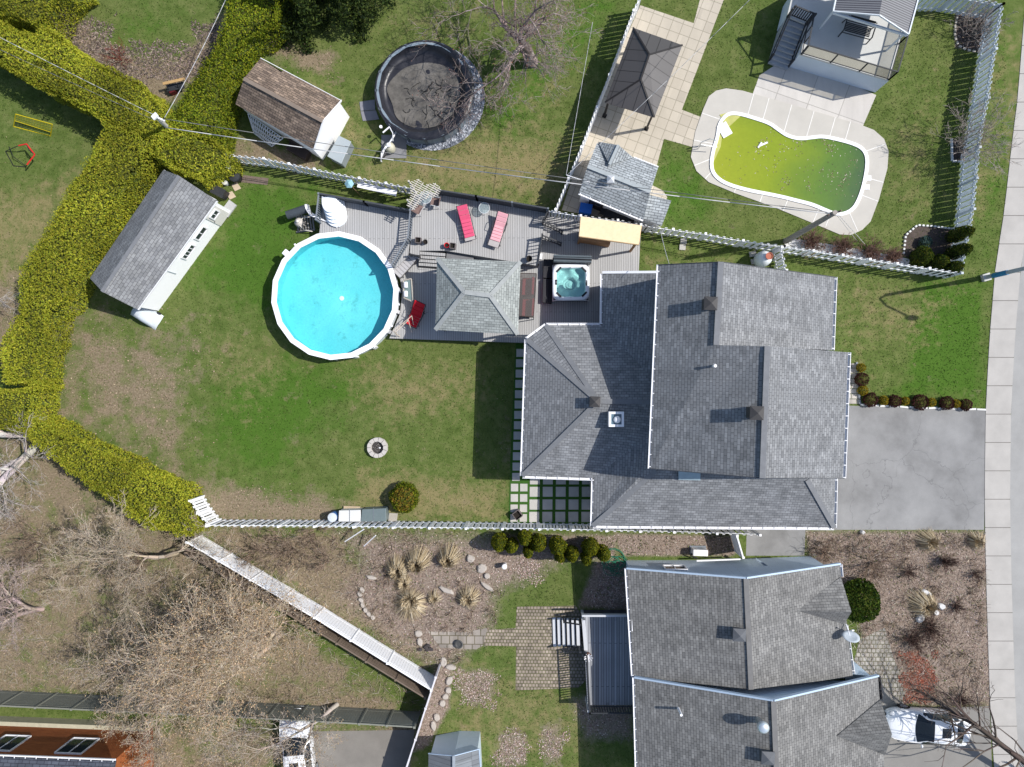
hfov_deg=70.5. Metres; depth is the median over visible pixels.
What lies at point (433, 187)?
lattice canopy
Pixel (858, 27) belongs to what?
swing bench
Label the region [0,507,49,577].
bare shrub
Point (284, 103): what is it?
garden shed
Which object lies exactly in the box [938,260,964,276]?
cedar shrub
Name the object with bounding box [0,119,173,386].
cedar hedge
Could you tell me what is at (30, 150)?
goal frame
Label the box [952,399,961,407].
dwarf bush
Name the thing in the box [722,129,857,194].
floating leaves
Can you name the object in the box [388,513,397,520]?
concrete block
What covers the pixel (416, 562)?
ornamental grass
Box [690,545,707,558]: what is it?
heat pump
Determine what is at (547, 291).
tub step
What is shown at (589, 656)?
planter
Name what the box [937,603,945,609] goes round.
garden stone
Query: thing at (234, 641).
bare tree
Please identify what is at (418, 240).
plant pot
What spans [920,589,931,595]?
garden stone
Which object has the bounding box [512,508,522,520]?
plant pot
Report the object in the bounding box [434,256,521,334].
gazebo
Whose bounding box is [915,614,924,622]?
garden stone
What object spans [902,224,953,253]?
bed edging
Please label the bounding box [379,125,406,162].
sand filter
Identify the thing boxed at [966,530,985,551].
ornamental grass
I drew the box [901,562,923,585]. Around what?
bare shrub
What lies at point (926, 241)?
blue spruce
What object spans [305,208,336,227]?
pool ladder
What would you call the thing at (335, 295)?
swimming pool
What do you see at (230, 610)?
bare shrub
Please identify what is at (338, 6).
spruce tree
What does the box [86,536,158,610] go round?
bare shrub
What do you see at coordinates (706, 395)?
house
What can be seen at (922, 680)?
red bark chips
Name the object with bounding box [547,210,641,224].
picket fence
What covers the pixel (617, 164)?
garden shed
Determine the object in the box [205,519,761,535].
picket fence
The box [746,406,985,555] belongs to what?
driveway
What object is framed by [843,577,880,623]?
evergreen bush
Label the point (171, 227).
garden shed
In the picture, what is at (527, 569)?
leaf scatter
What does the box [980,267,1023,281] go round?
street lamp
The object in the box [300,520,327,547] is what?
bare shrub
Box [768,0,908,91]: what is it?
raised terrace
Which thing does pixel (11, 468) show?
bare tree
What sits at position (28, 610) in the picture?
bare tree
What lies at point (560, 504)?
slab path
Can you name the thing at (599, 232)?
bar shelter
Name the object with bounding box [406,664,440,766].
board fence
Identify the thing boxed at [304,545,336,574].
bare shrub
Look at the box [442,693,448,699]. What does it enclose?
garden stone
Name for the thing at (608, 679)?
wooden deck
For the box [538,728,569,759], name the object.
leaf scatter
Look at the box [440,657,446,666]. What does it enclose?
garden stone
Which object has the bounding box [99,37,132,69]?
red shrub
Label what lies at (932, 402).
dwarf bush
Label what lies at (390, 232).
wooden deck
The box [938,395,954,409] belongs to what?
dwarf bush
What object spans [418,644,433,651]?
debris pile
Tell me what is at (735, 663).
house
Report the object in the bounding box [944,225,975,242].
cedar shrub
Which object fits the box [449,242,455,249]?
plant pot
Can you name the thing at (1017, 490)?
road
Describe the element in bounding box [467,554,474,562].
garden stone
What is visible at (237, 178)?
garden bin
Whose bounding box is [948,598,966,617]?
bare shrub
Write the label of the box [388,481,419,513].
round bush
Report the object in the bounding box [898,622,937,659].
bare shrub
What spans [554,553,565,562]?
cedar shrub
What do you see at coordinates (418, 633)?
garden stone
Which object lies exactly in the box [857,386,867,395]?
dwarf bush
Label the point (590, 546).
cedar shrub
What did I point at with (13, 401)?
cedar hedge
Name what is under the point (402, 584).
ornamental grass
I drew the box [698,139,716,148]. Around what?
pool handrail
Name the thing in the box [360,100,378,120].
stepping slabs
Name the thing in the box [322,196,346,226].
pool steps
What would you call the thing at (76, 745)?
window
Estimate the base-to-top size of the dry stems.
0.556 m
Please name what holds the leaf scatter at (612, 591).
on the ground at (228, 244)
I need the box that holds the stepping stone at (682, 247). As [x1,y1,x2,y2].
[679,244,685,249]
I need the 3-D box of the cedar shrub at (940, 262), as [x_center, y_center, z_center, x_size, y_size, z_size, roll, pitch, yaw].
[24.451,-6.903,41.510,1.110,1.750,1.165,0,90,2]
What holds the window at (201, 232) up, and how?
in the garden shed at (171, 227)
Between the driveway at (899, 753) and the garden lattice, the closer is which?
the driveway at (899, 753)
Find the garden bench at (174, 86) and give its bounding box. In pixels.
[162,77,184,94]
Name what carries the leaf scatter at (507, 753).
on the ground at (228, 244)
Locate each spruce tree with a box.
[264,0,328,55]
[310,0,395,43]
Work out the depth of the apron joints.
42.45 m
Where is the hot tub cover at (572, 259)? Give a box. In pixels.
[552,254,591,264]
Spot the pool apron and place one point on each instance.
(722, 101)
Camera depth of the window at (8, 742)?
41.37 m
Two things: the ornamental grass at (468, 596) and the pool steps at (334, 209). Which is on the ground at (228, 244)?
the ornamental grass at (468, 596)
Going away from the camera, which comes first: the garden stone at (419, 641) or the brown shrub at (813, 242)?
the brown shrub at (813, 242)
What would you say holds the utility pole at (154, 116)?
on the ground at (228, 244)
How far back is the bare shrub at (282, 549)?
42.37 m
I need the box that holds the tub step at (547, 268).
[543,259,552,278]
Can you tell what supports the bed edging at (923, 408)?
on the ground at (228, 244)
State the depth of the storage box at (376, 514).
42.32 m
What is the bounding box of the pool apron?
[691,88,888,234]
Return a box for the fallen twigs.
[0,515,989,711]
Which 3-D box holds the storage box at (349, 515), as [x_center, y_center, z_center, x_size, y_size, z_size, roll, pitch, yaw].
[-9.486,7.749,42.842,1.340,0.920,0.840,0,90,2]
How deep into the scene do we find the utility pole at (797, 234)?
38.60 m
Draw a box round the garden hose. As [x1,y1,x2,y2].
[601,548,626,575]
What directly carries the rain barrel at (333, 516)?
on the ground at (228, 244)
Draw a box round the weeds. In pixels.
[336,530,982,707]
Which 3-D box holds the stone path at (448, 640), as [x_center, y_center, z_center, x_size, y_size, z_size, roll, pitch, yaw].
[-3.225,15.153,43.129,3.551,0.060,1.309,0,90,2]
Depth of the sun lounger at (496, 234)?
41.41 m
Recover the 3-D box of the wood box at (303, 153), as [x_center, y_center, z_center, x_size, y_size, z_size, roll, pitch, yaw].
[-12.770,-13.896,42.975,1.512,0.850,0.600,30,91,1]
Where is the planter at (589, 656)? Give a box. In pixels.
[584,652,592,661]
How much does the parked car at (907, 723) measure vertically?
1.487 m
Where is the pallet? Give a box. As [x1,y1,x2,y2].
[296,215,315,232]
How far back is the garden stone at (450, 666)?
42.97 m
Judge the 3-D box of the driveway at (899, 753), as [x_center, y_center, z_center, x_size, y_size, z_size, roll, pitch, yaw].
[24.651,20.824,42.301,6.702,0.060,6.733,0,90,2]
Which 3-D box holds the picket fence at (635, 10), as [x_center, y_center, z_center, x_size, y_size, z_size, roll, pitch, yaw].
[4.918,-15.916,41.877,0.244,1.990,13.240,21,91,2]
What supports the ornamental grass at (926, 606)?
on the ground at (228, 244)
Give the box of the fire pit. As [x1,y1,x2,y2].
[367,437,387,457]
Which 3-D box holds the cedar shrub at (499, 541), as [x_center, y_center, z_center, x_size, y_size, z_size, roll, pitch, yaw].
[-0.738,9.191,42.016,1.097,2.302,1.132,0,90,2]
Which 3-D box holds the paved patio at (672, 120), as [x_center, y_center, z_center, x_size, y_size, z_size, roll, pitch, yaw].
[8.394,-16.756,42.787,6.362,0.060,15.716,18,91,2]
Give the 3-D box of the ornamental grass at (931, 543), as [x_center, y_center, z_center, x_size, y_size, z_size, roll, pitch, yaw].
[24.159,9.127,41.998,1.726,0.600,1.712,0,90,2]
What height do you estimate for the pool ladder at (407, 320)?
1.026 m
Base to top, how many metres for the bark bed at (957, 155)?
0.050 m
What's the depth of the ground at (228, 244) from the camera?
43.22 m
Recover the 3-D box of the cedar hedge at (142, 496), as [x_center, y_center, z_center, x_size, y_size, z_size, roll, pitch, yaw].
[-22.816,5.502,42.118,11.672,3.103,2.869,27,91,2]
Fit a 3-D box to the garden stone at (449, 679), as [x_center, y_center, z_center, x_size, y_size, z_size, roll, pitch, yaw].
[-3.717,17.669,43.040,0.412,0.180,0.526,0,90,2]
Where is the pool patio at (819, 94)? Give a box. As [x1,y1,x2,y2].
[753,66,875,124]
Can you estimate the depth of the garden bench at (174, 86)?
43.17 m
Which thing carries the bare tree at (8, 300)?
on the ground at (228, 244)
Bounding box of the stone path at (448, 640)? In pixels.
[428,627,487,648]
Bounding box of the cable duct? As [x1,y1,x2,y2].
[696,558,740,561]
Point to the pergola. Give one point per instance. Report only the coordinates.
(899, 14)
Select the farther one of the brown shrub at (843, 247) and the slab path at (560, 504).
the slab path at (560, 504)
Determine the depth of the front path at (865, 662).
42.36 m
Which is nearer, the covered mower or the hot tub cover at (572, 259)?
the hot tub cover at (572, 259)
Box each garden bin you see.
[210,184,229,199]
[229,171,241,182]
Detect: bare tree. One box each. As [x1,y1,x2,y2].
[0,288,21,316]
[0,413,56,532]
[0,556,56,657]
[17,485,239,647]
[54,583,224,766]
[103,550,330,748]
[182,699,348,766]
[407,0,603,139]
[898,654,1023,766]
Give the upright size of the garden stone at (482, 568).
0.180 m
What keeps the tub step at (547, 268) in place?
on the wooden deck at (390, 232)
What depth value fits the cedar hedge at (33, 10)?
41.54 m
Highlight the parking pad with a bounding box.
[313,730,413,766]
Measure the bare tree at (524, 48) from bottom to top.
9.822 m
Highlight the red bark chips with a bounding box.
[897,649,939,704]
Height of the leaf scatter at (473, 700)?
0.060 m
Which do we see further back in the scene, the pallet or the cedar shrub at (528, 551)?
the pallet
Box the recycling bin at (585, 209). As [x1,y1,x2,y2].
[578,202,592,216]
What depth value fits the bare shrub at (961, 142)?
39.92 m
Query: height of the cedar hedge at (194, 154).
3.072 m
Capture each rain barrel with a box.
[328,511,338,521]
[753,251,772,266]
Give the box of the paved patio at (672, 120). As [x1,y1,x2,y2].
[562,0,722,217]
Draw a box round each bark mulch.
[64,11,116,54]
[79,37,225,86]
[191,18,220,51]
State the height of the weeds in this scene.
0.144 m
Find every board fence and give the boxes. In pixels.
[0,690,420,728]
[184,548,428,699]
[185,535,435,691]
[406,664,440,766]
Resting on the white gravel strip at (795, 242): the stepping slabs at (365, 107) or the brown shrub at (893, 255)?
the brown shrub at (893, 255)
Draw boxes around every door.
[206,206,228,225]
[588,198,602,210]
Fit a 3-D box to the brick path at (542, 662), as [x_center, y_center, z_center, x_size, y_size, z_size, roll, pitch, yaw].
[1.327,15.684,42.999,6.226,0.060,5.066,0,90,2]
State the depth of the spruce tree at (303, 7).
41.86 m
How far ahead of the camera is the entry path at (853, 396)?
42.41 m
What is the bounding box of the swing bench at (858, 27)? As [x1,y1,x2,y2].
[838,15,876,43]
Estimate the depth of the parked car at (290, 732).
42.34 m
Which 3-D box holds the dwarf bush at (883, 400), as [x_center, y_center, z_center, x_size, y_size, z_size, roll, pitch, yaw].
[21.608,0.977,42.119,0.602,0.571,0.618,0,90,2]
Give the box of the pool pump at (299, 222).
[294,217,312,231]
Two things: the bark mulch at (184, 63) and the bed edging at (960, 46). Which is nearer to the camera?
the bed edging at (960, 46)
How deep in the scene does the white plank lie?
42.23 m
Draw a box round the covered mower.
[130,308,162,329]
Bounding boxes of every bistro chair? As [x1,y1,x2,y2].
[411,202,425,216]
[430,196,440,207]
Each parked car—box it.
[276,707,318,766]
[884,703,970,747]
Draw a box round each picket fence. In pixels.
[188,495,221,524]
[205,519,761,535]
[229,154,416,195]
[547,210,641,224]
[554,0,640,211]
[641,225,782,251]
[771,246,787,269]
[781,245,959,277]
[916,0,1004,18]
[943,5,1003,278]
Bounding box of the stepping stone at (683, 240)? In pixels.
[680,238,686,243]
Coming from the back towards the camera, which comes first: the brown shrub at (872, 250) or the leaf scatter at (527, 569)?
the leaf scatter at (527, 569)
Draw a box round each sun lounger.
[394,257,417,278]
[405,299,425,328]
[456,203,475,241]
[487,211,508,247]
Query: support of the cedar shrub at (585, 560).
on the ground at (228, 244)
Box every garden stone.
[366,575,376,579]
[415,630,422,636]
[417,637,422,645]
[431,721,435,730]
[434,713,439,721]
[439,586,453,594]
[439,699,445,706]
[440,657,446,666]
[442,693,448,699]
[445,664,455,669]
[446,676,452,684]
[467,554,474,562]
[478,563,486,572]
[481,581,493,590]
[484,573,489,578]
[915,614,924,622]
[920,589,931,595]
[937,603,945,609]
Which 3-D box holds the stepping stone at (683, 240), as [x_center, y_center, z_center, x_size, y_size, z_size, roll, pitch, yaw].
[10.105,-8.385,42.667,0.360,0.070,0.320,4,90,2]
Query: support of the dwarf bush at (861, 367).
on the ground at (228, 244)
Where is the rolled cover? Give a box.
[285,204,311,218]
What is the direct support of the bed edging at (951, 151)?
on the bark bed at (957, 155)
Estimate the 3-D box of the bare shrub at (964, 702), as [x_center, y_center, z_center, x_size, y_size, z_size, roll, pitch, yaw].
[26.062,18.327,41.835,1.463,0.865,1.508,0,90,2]
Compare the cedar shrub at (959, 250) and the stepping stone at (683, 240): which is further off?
the stepping stone at (683, 240)
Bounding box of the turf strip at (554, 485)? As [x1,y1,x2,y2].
[508,343,592,523]
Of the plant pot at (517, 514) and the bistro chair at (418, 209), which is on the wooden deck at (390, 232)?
the bistro chair at (418, 209)
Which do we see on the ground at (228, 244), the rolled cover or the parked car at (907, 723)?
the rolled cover
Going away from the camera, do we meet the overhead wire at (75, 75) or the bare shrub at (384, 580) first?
the overhead wire at (75, 75)
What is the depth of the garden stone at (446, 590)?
42.97 m
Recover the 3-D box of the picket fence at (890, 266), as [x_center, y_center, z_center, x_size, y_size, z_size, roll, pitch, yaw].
[20.283,-6.955,41.518,10.104,1.790,0.163,9,90,2]
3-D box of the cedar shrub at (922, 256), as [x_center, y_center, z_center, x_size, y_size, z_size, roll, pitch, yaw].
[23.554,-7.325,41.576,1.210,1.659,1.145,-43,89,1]
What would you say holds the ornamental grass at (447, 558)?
on the ground at (228, 244)
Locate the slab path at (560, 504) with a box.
[510,349,590,521]
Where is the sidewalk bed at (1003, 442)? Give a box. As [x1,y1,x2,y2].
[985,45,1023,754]
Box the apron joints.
[694,94,884,231]
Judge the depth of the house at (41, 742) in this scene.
41.43 m
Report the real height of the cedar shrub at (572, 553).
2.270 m
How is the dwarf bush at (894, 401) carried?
on the ground at (228, 244)
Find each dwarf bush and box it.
[854,372,869,385]
[856,363,866,371]
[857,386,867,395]
[862,392,877,407]
[878,395,888,405]
[888,394,901,407]
[900,396,909,405]
[911,394,928,410]
[926,398,936,406]
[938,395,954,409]
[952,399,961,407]
[959,398,972,411]
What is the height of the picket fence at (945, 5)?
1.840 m
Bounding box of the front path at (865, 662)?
[854,628,904,703]
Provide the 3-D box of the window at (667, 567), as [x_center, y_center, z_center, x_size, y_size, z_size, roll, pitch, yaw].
[9.161,10.343,40.745,1.270,0.970,0.082,0,90,2]
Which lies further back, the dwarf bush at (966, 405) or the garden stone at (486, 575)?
the garden stone at (486, 575)
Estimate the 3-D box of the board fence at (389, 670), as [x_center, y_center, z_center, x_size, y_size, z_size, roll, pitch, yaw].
[-11.929,13.931,42.580,16.381,1.590,0.232,31,91,1]
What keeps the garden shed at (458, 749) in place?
on the ground at (228, 244)
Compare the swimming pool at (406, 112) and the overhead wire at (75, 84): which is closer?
the overhead wire at (75, 84)
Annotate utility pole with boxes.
[151,112,169,130]
[783,210,841,243]
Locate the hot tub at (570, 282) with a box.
[552,264,588,301]
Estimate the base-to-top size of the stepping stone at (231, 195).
0.050 m
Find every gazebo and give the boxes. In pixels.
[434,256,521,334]
[602,27,682,130]
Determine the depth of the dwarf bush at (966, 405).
41.85 m
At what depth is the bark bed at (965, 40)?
42.21 m
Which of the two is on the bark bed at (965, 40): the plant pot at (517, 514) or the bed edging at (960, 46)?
the bed edging at (960, 46)
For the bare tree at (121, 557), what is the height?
7.220 m
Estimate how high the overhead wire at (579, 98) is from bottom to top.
0.826 m
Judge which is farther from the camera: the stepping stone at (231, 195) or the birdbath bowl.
the stepping stone at (231, 195)
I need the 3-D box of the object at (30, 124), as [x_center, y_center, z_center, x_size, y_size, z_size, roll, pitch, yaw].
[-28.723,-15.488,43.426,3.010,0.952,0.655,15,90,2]
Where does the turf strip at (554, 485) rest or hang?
on the ground at (228, 244)
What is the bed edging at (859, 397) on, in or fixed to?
on the ground at (228, 244)
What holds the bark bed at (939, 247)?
on the ground at (228, 244)
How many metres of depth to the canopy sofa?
40.99 m
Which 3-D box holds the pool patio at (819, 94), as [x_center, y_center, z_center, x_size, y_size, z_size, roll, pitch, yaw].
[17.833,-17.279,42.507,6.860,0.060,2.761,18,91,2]
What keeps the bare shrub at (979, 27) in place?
on the bark bed at (965, 40)
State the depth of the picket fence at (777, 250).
41.56 m
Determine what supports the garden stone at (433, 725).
on the ground at (228, 244)
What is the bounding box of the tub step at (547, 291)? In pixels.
[543,279,551,303]
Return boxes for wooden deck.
[315,190,640,342]
[552,610,634,713]
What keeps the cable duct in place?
attached to the house at (735, 663)
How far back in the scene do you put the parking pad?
43.27 m
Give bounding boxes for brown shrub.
[797,224,829,258]
[829,232,859,259]
[855,232,888,267]
[883,245,905,266]
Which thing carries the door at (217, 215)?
in the garden shed at (171, 227)
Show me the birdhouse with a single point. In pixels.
(349, 183)
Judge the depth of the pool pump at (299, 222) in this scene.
42.73 m
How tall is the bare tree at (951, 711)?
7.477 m
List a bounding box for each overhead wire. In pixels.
[0,37,151,113]
[1,50,151,118]
[163,118,830,212]
[164,0,225,117]
[166,127,829,213]
[566,22,592,173]
[567,0,748,174]
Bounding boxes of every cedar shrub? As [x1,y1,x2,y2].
[491,532,507,551]
[505,537,518,553]
[517,529,532,545]
[523,545,533,558]
[529,532,547,552]
[548,535,567,554]
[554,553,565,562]
[564,545,579,562]
[579,552,591,564]
[580,537,599,556]
[596,544,610,561]
[909,245,933,266]
[926,253,950,272]
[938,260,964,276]
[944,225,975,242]
[944,243,973,259]
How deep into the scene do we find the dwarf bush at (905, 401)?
41.96 m
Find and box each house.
[0,716,153,766]
[520,262,850,529]
[624,556,891,766]
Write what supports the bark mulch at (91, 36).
on the ground at (228, 244)
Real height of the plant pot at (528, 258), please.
0.400 m
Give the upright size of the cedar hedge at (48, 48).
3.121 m
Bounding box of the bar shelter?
[577,216,641,251]
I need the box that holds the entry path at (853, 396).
[848,363,858,403]
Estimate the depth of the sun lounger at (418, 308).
42.29 m
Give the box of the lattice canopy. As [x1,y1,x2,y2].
[407,179,440,209]
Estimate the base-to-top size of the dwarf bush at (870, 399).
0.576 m
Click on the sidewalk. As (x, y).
(997, 455)
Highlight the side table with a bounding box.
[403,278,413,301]
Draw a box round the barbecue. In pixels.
[599,208,633,223]
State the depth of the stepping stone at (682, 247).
42.63 m
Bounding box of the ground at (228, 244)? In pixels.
[0,0,1023,766]
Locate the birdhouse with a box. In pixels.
[345,180,359,194]
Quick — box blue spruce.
[918,236,932,246]
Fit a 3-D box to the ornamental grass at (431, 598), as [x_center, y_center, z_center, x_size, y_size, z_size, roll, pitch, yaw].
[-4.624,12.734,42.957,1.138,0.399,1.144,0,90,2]
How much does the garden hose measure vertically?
0.194 m
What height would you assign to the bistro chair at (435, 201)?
0.955 m
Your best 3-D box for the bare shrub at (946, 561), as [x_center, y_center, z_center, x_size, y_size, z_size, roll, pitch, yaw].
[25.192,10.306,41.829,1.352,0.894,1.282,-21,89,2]
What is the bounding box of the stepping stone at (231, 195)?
[228,191,235,199]
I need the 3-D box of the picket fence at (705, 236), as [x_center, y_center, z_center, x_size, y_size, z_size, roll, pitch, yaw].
[11.354,-8.380,41.785,8.284,1.790,0.202,9,90,2]
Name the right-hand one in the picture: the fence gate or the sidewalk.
the sidewalk
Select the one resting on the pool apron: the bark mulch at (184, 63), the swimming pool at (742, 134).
the swimming pool at (742, 134)
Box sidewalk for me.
[985,23,1023,766]
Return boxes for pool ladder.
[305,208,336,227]
[393,316,414,336]
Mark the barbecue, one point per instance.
(608, 214)
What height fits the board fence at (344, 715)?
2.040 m
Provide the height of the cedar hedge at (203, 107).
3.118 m
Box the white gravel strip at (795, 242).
[784,238,909,264]
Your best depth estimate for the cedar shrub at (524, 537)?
41.49 m
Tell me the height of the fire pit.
0.332 m
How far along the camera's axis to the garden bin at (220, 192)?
42.80 m
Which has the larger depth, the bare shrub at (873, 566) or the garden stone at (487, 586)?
the garden stone at (487, 586)
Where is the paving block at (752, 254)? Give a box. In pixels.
[749,251,755,256]
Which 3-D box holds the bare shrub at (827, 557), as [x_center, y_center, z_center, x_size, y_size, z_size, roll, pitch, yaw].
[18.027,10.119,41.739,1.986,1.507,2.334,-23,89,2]
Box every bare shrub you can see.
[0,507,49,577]
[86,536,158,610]
[205,585,244,634]
[222,526,272,579]
[254,523,317,586]
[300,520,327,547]
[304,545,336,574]
[375,570,390,587]
[810,537,840,563]
[835,540,910,593]
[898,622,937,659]
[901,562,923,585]
[911,613,951,648]
[932,89,1021,179]
[940,553,961,575]
[943,0,1018,52]
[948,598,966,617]
[953,690,976,714]
[970,567,984,581]
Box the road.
[1010,251,1023,766]
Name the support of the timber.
on the ground at (228, 244)
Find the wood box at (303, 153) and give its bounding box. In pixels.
[286,137,311,161]
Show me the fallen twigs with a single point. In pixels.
(423, 591)
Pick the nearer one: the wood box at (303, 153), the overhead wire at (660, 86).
the overhead wire at (660, 86)
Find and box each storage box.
[327,136,353,166]
[338,508,363,522]
[361,506,388,521]
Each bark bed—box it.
[903,226,952,265]
[953,140,963,160]
[954,12,991,52]
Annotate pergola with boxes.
[818,0,918,51]
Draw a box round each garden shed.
[90,170,236,310]
[236,58,348,159]
[428,731,481,766]
[578,142,670,230]
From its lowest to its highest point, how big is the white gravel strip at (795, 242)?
0.050 m
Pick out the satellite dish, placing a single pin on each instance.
(850, 636)
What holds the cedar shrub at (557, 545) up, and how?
on the ground at (228, 244)
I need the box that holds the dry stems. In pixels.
[185,528,990,708]
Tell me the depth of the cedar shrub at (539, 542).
41.41 m
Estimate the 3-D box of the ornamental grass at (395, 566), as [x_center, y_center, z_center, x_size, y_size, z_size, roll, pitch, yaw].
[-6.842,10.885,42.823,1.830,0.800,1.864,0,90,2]
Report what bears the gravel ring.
on the ground at (228, 244)
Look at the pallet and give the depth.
43.27 m
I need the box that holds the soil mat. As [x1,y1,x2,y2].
[241,175,268,184]
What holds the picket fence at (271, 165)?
on the ground at (228, 244)
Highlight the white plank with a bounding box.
[357,182,396,195]
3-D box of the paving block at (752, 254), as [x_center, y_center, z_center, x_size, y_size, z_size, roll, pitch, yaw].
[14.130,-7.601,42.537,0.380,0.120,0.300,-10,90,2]
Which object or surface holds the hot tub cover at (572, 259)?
on the wooden deck at (390, 232)
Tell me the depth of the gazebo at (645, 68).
40.03 m
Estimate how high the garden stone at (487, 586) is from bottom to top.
0.180 m
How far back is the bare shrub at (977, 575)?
41.88 m
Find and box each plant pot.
[415,237,421,243]
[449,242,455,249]
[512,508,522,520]
[526,255,531,261]
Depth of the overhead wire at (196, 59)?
38.93 m
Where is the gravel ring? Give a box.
[385,51,484,150]
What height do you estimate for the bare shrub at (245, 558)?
2.025 m
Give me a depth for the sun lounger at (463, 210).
41.46 m
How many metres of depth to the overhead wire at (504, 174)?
38.04 m
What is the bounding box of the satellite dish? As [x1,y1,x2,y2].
[842,624,859,642]
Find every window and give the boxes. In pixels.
[0,734,31,751]
[54,737,99,754]
[180,244,196,259]
[193,226,207,240]
[662,564,687,569]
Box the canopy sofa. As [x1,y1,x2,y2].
[519,273,536,319]
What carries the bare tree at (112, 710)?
on the ground at (228, 244)
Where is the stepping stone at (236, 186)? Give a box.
[232,183,240,190]
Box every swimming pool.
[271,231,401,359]
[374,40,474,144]
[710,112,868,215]
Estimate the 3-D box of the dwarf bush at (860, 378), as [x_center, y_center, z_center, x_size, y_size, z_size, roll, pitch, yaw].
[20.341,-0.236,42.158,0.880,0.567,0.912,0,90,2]
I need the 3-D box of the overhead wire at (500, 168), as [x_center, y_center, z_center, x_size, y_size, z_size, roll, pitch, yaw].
[-1.461,-11.273,37.160,34.891,2.034,0.033,9,90,2]
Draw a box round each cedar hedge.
[0,0,100,45]
[0,20,177,150]
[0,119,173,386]
[0,384,64,433]
[22,414,214,537]
[149,123,244,190]
[168,0,295,151]
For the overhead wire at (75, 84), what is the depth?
39.46 m
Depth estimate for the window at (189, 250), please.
42.23 m
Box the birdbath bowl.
[454,640,462,648]
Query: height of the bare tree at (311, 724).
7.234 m
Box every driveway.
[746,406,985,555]
[879,687,991,766]
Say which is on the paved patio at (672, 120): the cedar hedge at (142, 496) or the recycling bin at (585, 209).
the recycling bin at (585, 209)
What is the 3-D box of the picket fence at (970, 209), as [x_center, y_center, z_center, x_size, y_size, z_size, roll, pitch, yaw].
[26.309,-13.676,41.313,0.321,1.840,15.327,8,90,2]
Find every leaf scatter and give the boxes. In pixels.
[453,666,501,709]
[490,727,531,766]
[510,556,546,586]
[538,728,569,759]
[591,559,626,608]
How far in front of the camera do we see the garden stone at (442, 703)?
42.98 m
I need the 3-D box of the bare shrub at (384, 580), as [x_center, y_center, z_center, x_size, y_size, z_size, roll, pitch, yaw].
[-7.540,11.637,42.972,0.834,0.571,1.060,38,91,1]
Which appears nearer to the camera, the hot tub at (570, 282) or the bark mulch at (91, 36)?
the hot tub at (570, 282)
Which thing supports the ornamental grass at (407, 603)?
on the ground at (228, 244)
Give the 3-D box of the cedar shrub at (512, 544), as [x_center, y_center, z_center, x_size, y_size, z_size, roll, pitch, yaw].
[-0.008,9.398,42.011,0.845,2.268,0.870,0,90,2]
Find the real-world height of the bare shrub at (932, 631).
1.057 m
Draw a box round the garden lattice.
[248,114,282,146]
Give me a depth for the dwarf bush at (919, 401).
41.93 m
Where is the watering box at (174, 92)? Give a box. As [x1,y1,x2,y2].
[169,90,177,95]
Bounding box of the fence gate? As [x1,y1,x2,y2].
[728,530,744,558]
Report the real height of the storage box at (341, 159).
0.980 m
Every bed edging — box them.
[855,362,860,403]
[860,404,985,410]
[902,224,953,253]
[950,139,961,162]
[954,12,979,52]
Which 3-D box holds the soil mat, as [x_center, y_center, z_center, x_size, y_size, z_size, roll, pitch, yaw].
[-15.447,-12.196,43.475,1.660,0.030,0.443,8,90,2]
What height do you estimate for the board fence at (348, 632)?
1.990 m
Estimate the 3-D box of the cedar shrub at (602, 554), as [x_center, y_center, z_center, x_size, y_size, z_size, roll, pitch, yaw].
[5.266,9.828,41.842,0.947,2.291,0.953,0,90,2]
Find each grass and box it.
[384,552,410,580]
[392,576,411,592]
[392,587,429,623]
[403,543,433,573]
[426,588,442,605]
[436,541,463,568]
[454,583,481,610]
[906,585,937,617]
[912,527,940,553]
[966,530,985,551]
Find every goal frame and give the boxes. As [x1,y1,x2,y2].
[5,143,34,166]
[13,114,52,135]
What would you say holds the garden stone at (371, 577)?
on the ground at (228, 244)
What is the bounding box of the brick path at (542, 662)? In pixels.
[484,606,584,689]
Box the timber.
[344,506,359,507]
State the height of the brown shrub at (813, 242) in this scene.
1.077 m
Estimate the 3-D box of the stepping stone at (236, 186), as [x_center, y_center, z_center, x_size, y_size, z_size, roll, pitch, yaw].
[-16.542,-11.809,43.488,0.408,0.050,0.460,-29,89,1]

